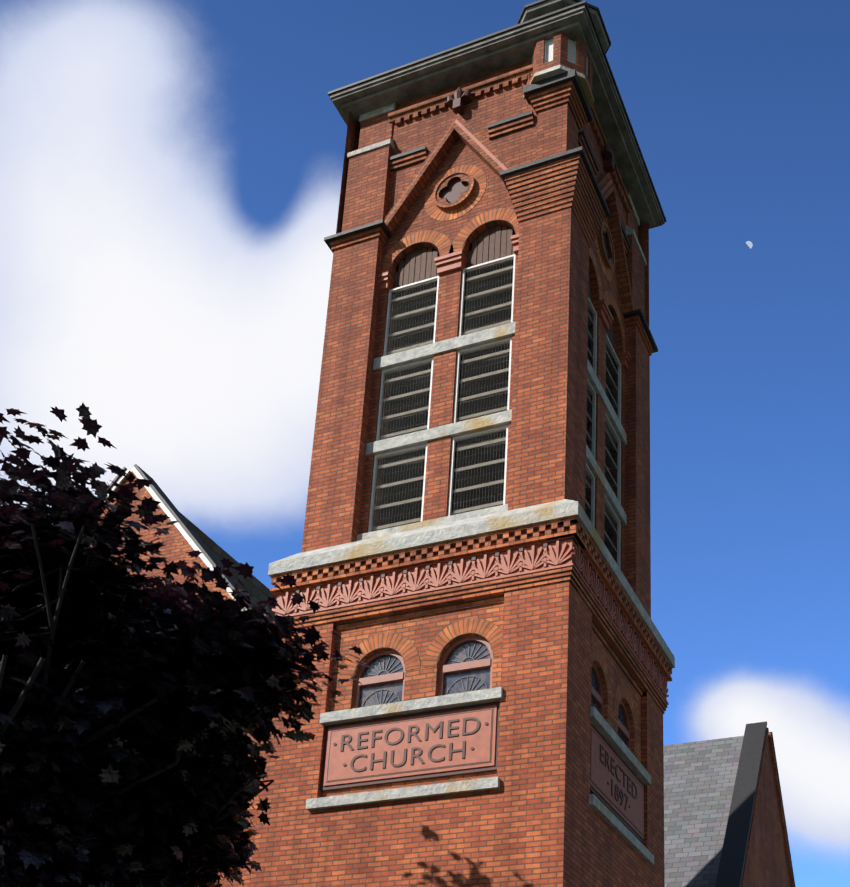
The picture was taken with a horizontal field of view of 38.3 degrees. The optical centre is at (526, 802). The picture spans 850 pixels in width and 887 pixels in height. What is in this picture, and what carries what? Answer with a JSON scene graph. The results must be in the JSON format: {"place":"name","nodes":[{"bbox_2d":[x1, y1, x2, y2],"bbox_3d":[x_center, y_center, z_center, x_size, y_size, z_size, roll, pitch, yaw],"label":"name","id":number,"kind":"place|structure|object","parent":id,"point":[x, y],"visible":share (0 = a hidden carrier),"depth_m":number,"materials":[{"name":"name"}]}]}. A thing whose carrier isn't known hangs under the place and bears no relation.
{"place":"outdoors","nodes":[
{"label":"outdoors","id":0,"kind":"place"},
{"bbox_2d":[0,403,369,886],"bbox_3d":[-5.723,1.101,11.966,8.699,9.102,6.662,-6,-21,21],"label":"maple tree","id":1,"kind":"object","parent":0,"point":[132,705],"visible":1,"depth_m":11.18,"materials":[{"name":"purple plant"}]},
{"bbox_2d":[0,0,849,886],"label":"sky","id":2,"kind":"structure","parent":0,"point":[171,171],"materials":[{"name":"blue"}]},
{"bbox_2d":[90,0,795,886],"bbox_3d":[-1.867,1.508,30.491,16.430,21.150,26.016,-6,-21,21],"label":"church","id":3,"kind":"structure","parent":0,"point":[468,568],"depth_m":18.77,"materials":[{"name":"brick"}]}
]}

